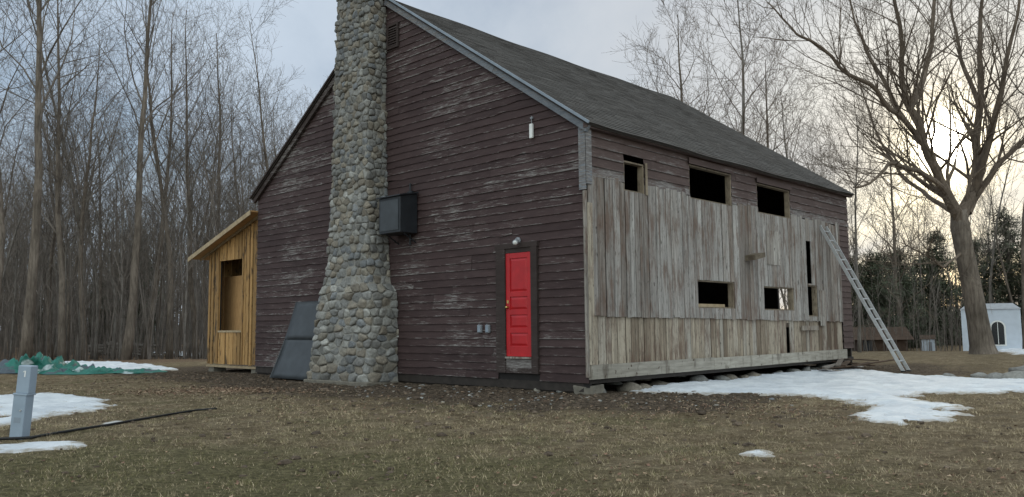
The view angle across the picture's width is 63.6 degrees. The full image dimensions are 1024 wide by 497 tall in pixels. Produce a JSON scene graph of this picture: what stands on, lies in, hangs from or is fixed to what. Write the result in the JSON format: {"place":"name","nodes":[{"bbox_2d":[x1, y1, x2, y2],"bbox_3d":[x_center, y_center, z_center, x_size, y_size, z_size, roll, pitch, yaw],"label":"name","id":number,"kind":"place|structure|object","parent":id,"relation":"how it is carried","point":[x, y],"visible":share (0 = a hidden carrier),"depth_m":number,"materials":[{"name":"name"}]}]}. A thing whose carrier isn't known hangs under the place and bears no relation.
{"place":"outdoors","nodes":[
{"label":"outdoors","id":0,"kind":"place"},
{"bbox_2d":[0,325,1023,496],"bbox_3d":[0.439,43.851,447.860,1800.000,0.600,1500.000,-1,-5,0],"label":"ground","id":1,"kind":"structure","parent":0,"point":[958,363],"depth_m":8.92,"materials":[{"name":"plant"}]},
{"bbox_2d":[0,61,33,219],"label":"bare tree","id":2,"kind":"object","parent":1,"relation":"on","point":[19,136],"visible":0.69,"depth_m":48.21,"materials":[{"name":"brown plant"}]},
{"bbox_2d":[0,85,45,253],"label":"bare tree","id":3,"kind":"object","parent":1,"relation":"on","point":[7,198],"visible":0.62,"depth_m":54.23,"materials":[{"name":"brown plant"}]},
{"bbox_2d":[9,365,37,439],"bbox_3d":[-5.554,1.772,9.389,0.174,0.880,0.162,3,-5,6],"label":"utility pedestal","id":4,"kind":"object","parent":1,"relation":"on","point":[22,409],"visible":0.9,"depth_m":9.35,"materials":[{"name":"blue paint"}]},
{"bbox_2d":[0,52,53,297],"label":"bare tree","id":5,"kind":"object","parent":1,"relation":"on","point":[14,140],"visible":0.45,"depth_m":54.99,"materials":[{"name":"brown plant"}]},
{"bbox_2d":[0,102,74,289],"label":"bare tree","id":6,"kind":"object","parent":1,"relation":"on","point":[11,245],"visible":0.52,"depth_m":44.86,"materials":[{"name":"brown plant"}]},
{"bbox_2d":[3,173,76,322],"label":"bare tree","id":7,"kind":"object","parent":1,"relation":"on","point":[18,236],"visible":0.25,"depth_m":63.90,"materials":[{"name":"brown plant"}]},
{"bbox_2d":[2,144,81,344],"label":"bare tree","id":8,"kind":"object","parent":1,"relation":"on","point":[26,235],"visible":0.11,"depth_m":68.68,"materials":[{"name":"brown plant"}]},
{"bbox_2d":[1,140,84,359],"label":"bare tree","id":9,"kind":"object","parent":1,"relation":"on","point":[12,329],"visible":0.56,"depth_m":47.33,"materials":[{"name":"brown plant"}]},
{"bbox_2d":[0,441,86,452],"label":"snow patch","id":10,"kind":"object","parent":1,"relation":"on","point":[32,446],"visible":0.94,"depth_m":8.66,"materials":[{"name":"snow"}]},
{"bbox_2d":[0,0,92,295],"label":"bare tree","id":11,"kind":"object","parent":1,"relation":"on","point":[2,234],"visible":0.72,"depth_m":39.15,"materials":[{"name":"brown plant"}]},
{"bbox_2d":[9,185,88,351],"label":"bare tree","id":12,"kind":"object","parent":1,"relation":"on","point":[38,271],"visible":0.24,"depth_m":57.85,"materials":[{"name":"brown plant"}]},
{"bbox_2d":[5,155,95,355],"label":"bare tree","id":13,"kind":"object","parent":1,"relation":"on","point":[46,238],"visible":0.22,"depth_m":49.92,"materials":[{"name":"brown plant"}]},
{"bbox_2d":[0,64,108,253],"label":"bare tree","id":14,"kind":"object","parent":1,"relation":"on","point":[42,145],"visible":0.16,"depth_m":59.62,"materials":[{"name":"brown plant"}]},
{"bbox_2d":[0,104,114,359],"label":"bare tree","id":15,"kind":"object","parent":1,"relation":"on","point":[68,299],"visible":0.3,"depth_m":47.54,"materials":[{"name":"brown plant"}]},
{"bbox_2d":[0,392,116,425],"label":"snow patch","id":16,"kind":"object","parent":1,"relation":"on","point":[48,404],"visible":0.77,"depth_m":13.48,"materials":[{"name":"snow"}]},
{"bbox_2d":[4,111,113,356],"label":"bare tree","id":17,"kind":"object","parent":1,"relation":"on","point":[56,341],"visible":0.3,"depth_m":56.02,"materials":[{"name":"brown plant"}]},
{"bbox_2d":[2,119,122,360],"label":"bare tree","id":18,"kind":"object","parent":1,"relation":"on","point":[65,252],"visible":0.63,"depth_m":42.54,"materials":[{"name":"brown plant"}]},
{"bbox_2d":[0,33,129,359],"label":"bare tree","id":19,"kind":"object","parent":1,"relation":"on","point":[54,237],"visible":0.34,"depth_m":47.02,"materials":[{"name":"brown plant"}]},
{"bbox_2d":[3,76,144,354],"bbox_3d":[-31.661,-2.444,60.928,7.506,21.069,8.482,-1,-5,6],"label":"bare tree","id":20,"kind":"object","parent":1,"relation":"on","point":[74,270],"visible":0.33,"depth_m":60.49,"materials":[{"name":"brown plant"}]},
{"bbox_2d":[6,139,142,290],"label":"bare tree","id":21,"kind":"object","parent":1,"relation":"on","point":[62,221],"visible":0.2,"depth_m":58.12,"materials":[{"name":"brown plant"}]},
{"bbox_2d":[20,89,135,266],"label":"bare tree","id":22,"kind":"object","parent":1,"relation":"on","point":[75,239],"visible":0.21,"depth_m":62.56,"materials":[{"name":"brown plant"}]},
{"bbox_2d":[0,0,158,361],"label":"bare tree","id":23,"kind":"object","parent":1,"relation":"on","point":[26,339],"visible":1,"depth_m":36.06,"materials":[{"name":"brown plant"}]},
{"bbox_2d":[8,58,151,359],"bbox_3d":[-22.802,-2.116,45.827,7.901,16.979,6.993,-2,-5,10],"label":"bare tree","id":24,"kind":"object","parent":1,"relation":"on","point":[95,355],"visible":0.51,"depth_m":45.46,"materials":[{"name":"brown plant"}]},
{"bbox_2d":[0,0,166,360],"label":"bare tree","id":25,"kind":"object","parent":1,"relation":"on","point":[68,168],"visible":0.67,"depth_m":42.92,"materials":[{"name":"brown plant"}]},
{"bbox_2d":[0,352,166,374],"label":"tarp","id":26,"kind":"object","parent":1,"relation":"on","point":[46,365],"visible":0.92,"depth_m":24.39,"materials":[{"name":"plastic"}]},
{"bbox_2d":[74,280,113,344],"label":"conifer","id":27,"kind":"object","parent":1,"relation":"on","point":[95,316],"visible":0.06,"depth_m":75.44,"materials":[{"name":"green plant"}]},
{"bbox_2d":[28,80,170,358],"bbox_3d":[-24.984,-1.540,50.155,8.168,16.891,7.229,3,-6,-32],"label":"bare tree","id":28,"kind":"object","parent":1,"relation":"on","point":[93,315],"visible":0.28,"depth_m":49.66,"materials":[{"name":"brown plant"}]},
{"bbox_2d":[34,93,174,359],"bbox_3d":[-21.333,-1.223,44.480,7.631,14.789,6.754,-4,-6,33],"label":"bare tree","id":29,"kind":"object","parent":1,"relation":"on","point":[114,294],"visible":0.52,"depth_m":44.33,"materials":[{"name":"brown plant"}]},
{"bbox_2d":[13,0,199,360],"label":"bare tree","id":30,"kind":"object","parent":1,"relation":"on","point":[83,204],"visible":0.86,"depth_m":41.15,"materials":[{"name":"brown plant"}]},
{"bbox_2d":[54,176,158,358],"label":"bare tree","id":31,"kind":"object","parent":1,"relation":"on","point":[108,277],"visible":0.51,"depth_m":49.55,"materials":[{"name":"brown plant"}]},
{"bbox_2d":[0,407,216,439],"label":"hose","id":32,"kind":"object","parent":1,"relation":"on","point":[73,430],"visible":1,"depth_m":10.36,"materials":[{"name":"black rubber"}]},
{"bbox_2d":[46,59,171,320],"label":"bare tree","id":33,"kind":"object","parent":1,"relation":"on","point":[100,276],"visible":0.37,"depth_m":53.78,"materials":[{"name":"brown plant"}]},
{"bbox_2d":[0,0,220,360],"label":"bare tree","id":34,"kind":"object","parent":1,"relation":"on","point":[61,306],"visible":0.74,"depth_m":40.60,"materials":[{"name":"brown plant"}]},
{"bbox_2d":[42,92,182,359],"bbox_3d":[-20.445,-1.171,42.322,6.738,14.294,5.207,-4,-7,36],"label":"bare tree","id":35,"kind":"object","parent":1,"relation":"on","point":[121,237],"visible":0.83,"depth_m":42.19,"materials":[{"name":"brown plant"}]},
{"bbox_2d":[71,115,175,301],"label":"bare tree","id":36,"kind":"object","parent":1,"relation":"on","point":[124,197],"visible":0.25,"depth_m":56.92,"materials":[{"name":"brown plant"}]},
{"bbox_2d":[65,352,182,370],"bbox_3d":[-19.976,5.946,45.526,5.758,0.729,43.470,1,-6,-20],"label":"snow patch","id":37,"kind":"object","parent":1,"relation":"on","point":[116,364],"visible":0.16,"depth_m":27.39,"materials":[{"name":"snow"}]},
{"bbox_2d":[77,186,174,338],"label":"bare tree","id":38,"kind":"object","parent":1,"relation":"on","point":[127,251],"visible":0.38,"depth_m":52.56,"materials":[{"name":"brown plant"}]},
{"bbox_2d":[90,237,174,342],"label":"conifer","id":39,"kind":"object","parent":1,"relation":"on","point":[137,303],"visible":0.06,"depth_m":74.51,"materials":[{"name":"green plant"}]},
{"bbox_2d":[71,164,195,358],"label":"bare tree","id":40,"kind":"object","parent":1,"relation":"on","point":[140,243],"visible":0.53,"depth_m":47.43,"materials":[{"name":"brown plant"}]},
{"bbox_2d":[44,0,242,359],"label":"bare tree","id":41,"kind":"object","parent":1,"relation":"on","point":[127,348],"visible":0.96,"depth_m":40.68,"materials":[{"name":"brown plant"}]},
{"bbox_2d":[108,128,182,334],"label":"bare tree","id":42,"kind":"object","parent":1,"relation":"on","point":[135,194],"visible":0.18,"depth_m":79.00,"materials":[{"name":"brown plant"}]},
{"bbox_2d":[70,0,228,358],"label":"bare tree","id":43,"kind":"object","parent":1,"relation":"on","point":[169,340],"visible":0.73,"depth_m":43.91,"materials":[{"name":"brown plant"}]},
{"bbox_2d":[116,141,186,351],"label":"bare tree","id":44,"kind":"object","parent":1,"relation":"on","point":[164,239],"visible":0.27,"depth_m":57.55,"materials":[{"name":"brown plant"}]},
{"bbox_2d":[140,166,184,351],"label":"bare tree","id":45,"kind":"object","parent":1,"relation":"on","point":[153,243],"visible":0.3,"depth_m":64.64,"materials":[{"name":"brown plant"}]},
{"bbox_2d":[78,0,250,358],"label":"bare tree","id":46,"kind":"object","parent":1,"relation":"on","point":[161,244],"visible":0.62,"depth_m":47.63,"materials":[{"name":"brown plant"}]},
{"bbox_2d":[131,124,205,288],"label":"bare tree","id":47,"kind":"object","parent":1,"relation":"on","point":[169,207],"visible":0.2,"depth_m":59.64,"materials":[{"name":"brown plant"}]},
{"bbox_2d":[111,116,241,351],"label":"bare tree","id":48,"kind":"object","parent":1,"relation":"on","point":[163,263],"visible":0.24,"depth_m":55.35,"materials":[{"name":"brown plant"}]},
{"bbox_2d":[109,108,253,306],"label":"bare tree","id":49,"kind":"object","parent":1,"relation":"on","point":[195,211],"visible":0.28,"depth_m":56.62,"materials":[{"name":"brown plant"}]},
{"bbox_2d":[118,95,257,358],"bbox_3d":[-16.379,-1.008,43.683,5.352,14.004,6.856,-3,-6,24],"label":"bare tree","id":50,"kind":"object","parent":1,"relation":"on","point":[186,267],"visible":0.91,"depth_m":42.84,"materials":[{"name":"brown plant"}]},
{"bbox_2d":[117,65,259,357],"bbox_3d":[-20.610,-2.918,52.624,8.000,20.131,9.039,-4,-6,29],"label":"bare tree","id":51,"kind":"object","parent":1,"relation":"on","point":[190,331],"visible":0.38,"depth_m":53.18,"materials":[{"name":"brown plant"}]},
{"bbox_2d":[97,0,282,358],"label":"bare tree","id":52,"kind":"object","parent":1,"relation":"on","point":[191,298],"visible":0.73,"depth_m":46.54,"materials":[{"name":"brown plant"}]},
{"bbox_2d":[127,46,262,279],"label":"bare tree","id":53,"kind":"object","parent":1,"relation":"on","point":[185,214],"visible":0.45,"depth_m":53.52,"materials":[{"name":"brown plant"}]},
{"bbox_2d":[171,152,235,357],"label":"bare tree","id":54,"kind":"object","parent":1,"relation":"on","point":[201,218],"visible":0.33,"depth_m":49.17,"materials":[{"name":"brown plant"}]},
{"bbox_2d":[133,0,293,235],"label":"bare tree","id":55,"kind":"object","parent":1,"relation":"on","point":[220,111],"visible":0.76,"depth_m":51.14,"materials":[{"name":"brown plant"}]},
{"bbox_2d":[166,96,260,358],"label":"bare tree","id":56,"kind":"object","parent":1,"relation":"on","point":[203,282],"visible":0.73,"depth_m":46.51,"materials":[{"name":"brown plant"}]},
{"bbox_2d":[158,63,268,356],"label":"bare tree","id":57,"kind":"object","parent":1,"relation":"on","point":[179,334],"visible":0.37,"depth_m":55.13,"materials":[{"name":"brown plant"}]},
{"bbox_2d":[161,108,269,358],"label":"bare tree","id":58,"kind":"object","parent":1,"relation":"on","point":[212,194],"visible":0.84,"depth_m":43.77,"materials":[{"name":"brown plant"}]},
{"bbox_2d":[164,63,279,263],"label":"bare tree","id":59,"kind":"object","parent":1,"relation":"on","point":[235,141],"visible":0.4,"depth_m":57.90,"materials":[{"name":"brown plant"}]},
{"bbox_2d":[188,210,257,372],"bbox_3d":[-7.442,1.505,25.856,3.820,4.698,3.850,-6,-7,43],"label":"lean to shed","id":60,"kind":"object","parent":1,"relation":"on","point":[229,253],"visible":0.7,"depth_m":24.86,"materials":[{"name":"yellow wood"}]},
{"bbox_2d":[198,131,255,240],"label":"bare tree","id":61,"kind":"object","parent":1,"relation":"on","point":[236,200],"visible":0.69,"depth_m":46.40,"materials":[{"name":"brown plant"}]},
{"bbox_2d":[194,108,261,232],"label":"bare tree","id":62,"kind":"object","parent":1,"relation":"on","point":[249,150],"visible":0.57,"depth_m":47.78,"materials":[{"name":"brown plant"}]},
{"bbox_2d":[181,61,290,215],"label":"bare tree","id":63,"kind":"object","parent":1,"relation":"on","point":[254,131],"visible":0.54,"depth_m":48.73,"materials":[{"name":"brown plant"}]},
{"bbox_2d":[205,69,307,224],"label":"bare tree","id":64,"kind":"object","parent":1,"relation":"on","point":[274,139],"visible":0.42,"depth_m":52.85,"materials":[{"name":"brown plant"}]},
{"bbox_2d":[210,0,320,212],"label":"bare tree","id":65,"kind":"object","parent":1,"relation":"on","point":[264,150],"visible":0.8,"depth_m":46.63,"materials":[{"name":"brown plant"}]},
{"bbox_2d":[237,78,295,191],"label":"bare tree","id":66,"kind":"object","parent":1,"relation":"on","point":[274,122],"visible":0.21,"depth_m":64.81,"materials":[{"name":"brown plant"}]},
{"bbox_2d":[270,301,318,379],"bbox_3d":[-5.266,2.284,20.759,1.836,1.940,0.749,-6,-7,43],"label":"metal sheet","id":67,"kind":"object","parent":1,"relation":"on","point":[293,360],"visible":0.76,"depth_m":20.92,"materials":[{"name":"metal"}]},
{"bbox_2d":[0,96,963,360],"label":"thicket","id":68,"kind":"object","parent":1,"relation":"on","point":[144,316],"visible":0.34,"depth_m":45.68,"materials":[{"name":"brown plant"}]},
{"bbox_2d":[0,152,1020,344],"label":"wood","id":69,"kind":"object","parent":1,"relation":"on","point":[22,303],"visible":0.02,"depth_m":95.86,"materials":[{"name":"brown plant"}]},
{"bbox_2d":[0,373,1023,481],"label":"dirt clods","id":70,"kind":"object","parent":1,"relation":"on","point":[549,453],"visible":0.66,"depth_m":12.18,"materials":[{"name":"soil"}]},
{"bbox_2d":[0,373,1023,496],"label":"dead leaves","id":71,"kind":"object","parent":1,"relation":"on","point":[221,389],"visible":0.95,"depth_m":11.96,"materials":[{"name":"plant"}]},
{"bbox_2d":[249,0,855,394],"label":"barn","id":72,"kind":"structure","parent":1,"relation":"on","point":[660,235],"depth_m":18.43,"materials":[{"name":"brown paint"}]},
{"bbox_2d":[376,183,417,244],"bbox_3d":[-2.581,-0.779,18.611,0.840,1.409,0.550,-6,-7,43],"label":"wall box","id":73,"kind":"object","parent":72,"relation":"attached to","point":[397,214],"visible":1,"depth_m":18.40,"materials":[{"name":"black paint"}]},
{"bbox_2d":[505,251,530,356],"bbox_3d":[0.122,1.094,16.215,0.689,2.039,0.112,-6,-7,43],"label":"door","id":74,"kind":"structure","parent":72,"relation":"in","point":[518,291],"depth_m":16.23,"materials":[{"name":"red paint"}]},
{"bbox_2d":[622,160,647,195],"bbox_3d":[2.410,-1.407,16.428,0.182,0.654,0.743,-6,-7,43],"label":"window frame","id":75,"kind":"structure","parent":72,"relation":"in","point":[640,175],"depth_m":16.61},
{"bbox_2d":[688,164,731,205],"bbox_3d":[4.406,-1.399,18.558,0.132,0.752,1.814,-6,-7,43],"label":"window frame","id":76,"kind":"structure","parent":72,"relation":"in","point":[727,176],"depth_m":19.10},
{"bbox_2d":[698,280,733,308],"bbox_3d":[4.479,1.027,18.380,0.132,0.608,1.593,-6,-7,43],"label":"window frame","id":77,"kind":"structure","parent":72,"relation":"in","point":[730,284],"depth_m":18.90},
{"bbox_2d":[756,183,789,218],"bbox_3d":[6.509,-1.177,20.742,0.132,0.738,1.776,-6,-7,43],"label":"window frame","id":78,"kind":"structure","parent":72,"relation":"in","point":[786,193],"depth_m":21.31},
{"bbox_2d":[764,286,793,310],"bbox_3d":[6.584,1.251,20.566,0.132,0.579,1.620,-6,-7,43],"label":"window frame","id":79,"kind":"structure","parent":72,"relation":"in","point":[790,290],"depth_m":21.09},
{"bbox_2d":[808,285,817,316],"bbox_3d":[7.916,1.394,21.949,0.132,0.825,0.595,-6,-7,43],"label":"window frame","id":80,"kind":"structure","parent":72,"relation":"in","point":[813,288],"depth_m":22.13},
{"bbox_2d":[319,384,923,407],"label":"pebbles","id":81,"kind":"object","parent":1,"relation":"on","point":[532,396],"visible":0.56,"depth_m":14.45,"materials":[{"name":"stone"}]},
{"bbox_2d":[606,0,791,157],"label":"bare tree","id":82,"kind":"object","parent":1,"relation":"on","point":[669,64],"visible":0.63,"depth_m":47.46,"materials":[{"name":"brown plant"}]},
{"bbox_2d":[615,0,816,159],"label":"bare tree","id":83,"kind":"object","parent":1,"relation":"on","point":[743,123],"visible":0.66,"depth_m":41.94,"materials":[{"name":"brown plant"}]},
{"bbox_2d":[739,450,774,456],"bbox_3d":[2.391,2.013,8.087,0.560,0.039,0.580,-1,-5,0],"label":"snow patch","id":84,"kind":"object","parent":1,"relation":"on","point":[751,453],"visible":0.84,"depth_m":8.03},
{"bbox_2d":[706,28,861,179],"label":"bare tree","id":85,"kind":"object","parent":1,"relation":"on","point":[767,133],"visible":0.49,"depth_m":47.95,"materials":[{"name":"brown plant"}]},
{"bbox_2d":[739,58,870,261],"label":"bare tree","id":86,"kind":"object","parent":1,"relation":"on","point":[784,124],"visible":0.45,"depth_m":53.06,"materials":[{"name":"brown plant"}]},
{"bbox_2d":[629,368,1023,425],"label":"snow patch","id":87,"kind":"object","parent":1,"relation":"on","point":[882,391],"visible":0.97,"depth_m":15.43,"materials":[{"name":"snow"}]},
{"bbox_2d":[819,225,911,371],"bbox_3d":[9.271,1.255,21.795,2.080,3.934,0.460,-6,-7,43],"label":"ladder","id":88,"kind":"object","parent":1,"relation":"on","point":[867,308],"visible":0.98,"depth_m":21.74,"materials":[{"name":"metal"}]},
{"bbox_2d":[714,0,1023,353],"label":"lawn tree","id":89,"kind":"object","parent":1,"relation":"on","point":[980,338],"visible":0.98,"depth_m":33.93,"materials":[{"name":"brown plant"}]},
{"bbox_2d":[796,66,944,351],"bbox_3d":[15.815,-2.087,39.230,6.630,14.515,8.493,-5,-7,41],"label":"bare tree","id":90,"kind":"object","parent":1,"relation":"on","point":[859,348],"visible":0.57,"depth_m":39.94,"materials":[{"name":"brown plant"}]},
{"bbox_2d":[831,149,926,320],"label":"bare tree","id":91,"kind":"object","parent":1,"relation":"on","point":[867,215],"visible":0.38,"depth_m":58.79,"materials":[{"name":"brown plant"}]},
{"bbox_2d":[852,327,913,350],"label":"dark outbuilding","id":92,"kind":"structure","parent":1,"relation":"on","point":[902,344],"depth_m":49.80,"materials":[{"name":"black paint"}]},
{"bbox_2d":[851,248,926,345],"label":"conifer","id":93,"kind":"object","parent":1,"relation":"on","point":[866,282],"visible":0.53,"depth_m":53.53,"materials":[{"name":"green plant"}]},
{"bbox_2d":[844,89,948,326],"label":"bare tree","id":94,"kind":"object","parent":1,"relation":"on","point":[892,226],"visible":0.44,"depth_m":55.97,"materials":[{"name":"brown plant"}]},
{"bbox_2d":[872,248,948,347],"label":"conifer","id":95,"kind":"object","parent":1,"relation":"on","point":[906,282],"visible":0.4,"depth_m":57.22,"materials":[{"name":"green plant"}]},
{"bbox_2d":[920,335,934,350],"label":"white outbuilding","id":96,"kind":"structure","parent":1,"relation":"on","point":[932,343],"depth_m":49.69,"materials":[{"name":"paint"}]},
{"bbox_2d":[904,254,961,342],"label":"conifer","id":97,"kind":"object","parent":1,"relation":"on","point":[918,268],"visible":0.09,"depth_m":71.61,"materials":[{"name":"green plant"}]},
{"bbox_2d":[910,226,963,345],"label":"conifer","id":98,"kind":"object","parent":1,"relation":"on","point":[939,256],"visible":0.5,"depth_m":63.47,"materials":[{"name":"green plant"}]},
{"bbox_2d":[903,157,1019,288],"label":"bare tree","id":99,"kind":"object","parent":1,"relation":"on","point":[970,224],"visible":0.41,"depth_m":56.09,"materials":[{"name":"brown plant"}]},
{"bbox_2d":[931,144,1016,292],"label":"bare tree","id":100,"kind":"object","parent":1,"relation":"on","point":[988,203],"visible":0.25,"depth_m":69.39,"materials":[{"name":"brown plant"}]},
{"bbox_2d":[944,236,1004,342],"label":"conifer","id":101,"kind":"object","parent":1,"relation":"on","point":[987,293],"visible":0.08,"depth_m":67.73,"materials":[{"name":"green plant"}]},
{"bbox_2d":[936,87,1023,302],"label":"bare tree","id":102,"kind":"object","parent":1,"relation":"on","point":[992,259],"visible":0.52,"depth_m":60.25,"materials":[{"name":"brown plant"}]},
{"bbox_2d":[943,0,1023,348],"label":"bare tree","id":103,"kind":"object","parent":1,"relation":"on","point":[1022,258],"visible":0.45,"depth_m":35.80,"materials":[{"name":"brown plant"}]},
{"bbox_2d":[949,202,1021,327],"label":"conifer","id":104,"kind":"object","parent":1,"relation":"on","point":[1004,295],"visible":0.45,"depth_m":61.80,"materials":[{"name":"green plant"}]},
{"bbox_2d":[950,146,1022,303],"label":"bare tree","id":105,"kind":"object","parent":1,"relation":"on","point":[1004,272],"visible":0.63,"depth_m":57.44,"materials":[{"name":"brown plant"}]},
{"bbox_2d":[960,303,1021,350],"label":"white building","id":106,"kind":"structure","parent":1,"relation":"on","point":[1005,322],"depth_m":45.51,"materials":[{"name":"paint"}]},
{"bbox_2d":[990,320,1006,345],"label":"arched window","id":107,"kind":"structure","parent":106,"relation":"in","point":[998,328],"depth_m":45.54,"materials":[{"name":"black glass"}]},
{"bbox_2d":[0,0,1023,329],"label":"sky","id":108,"kind":"structure","parent":0,"point":[581,33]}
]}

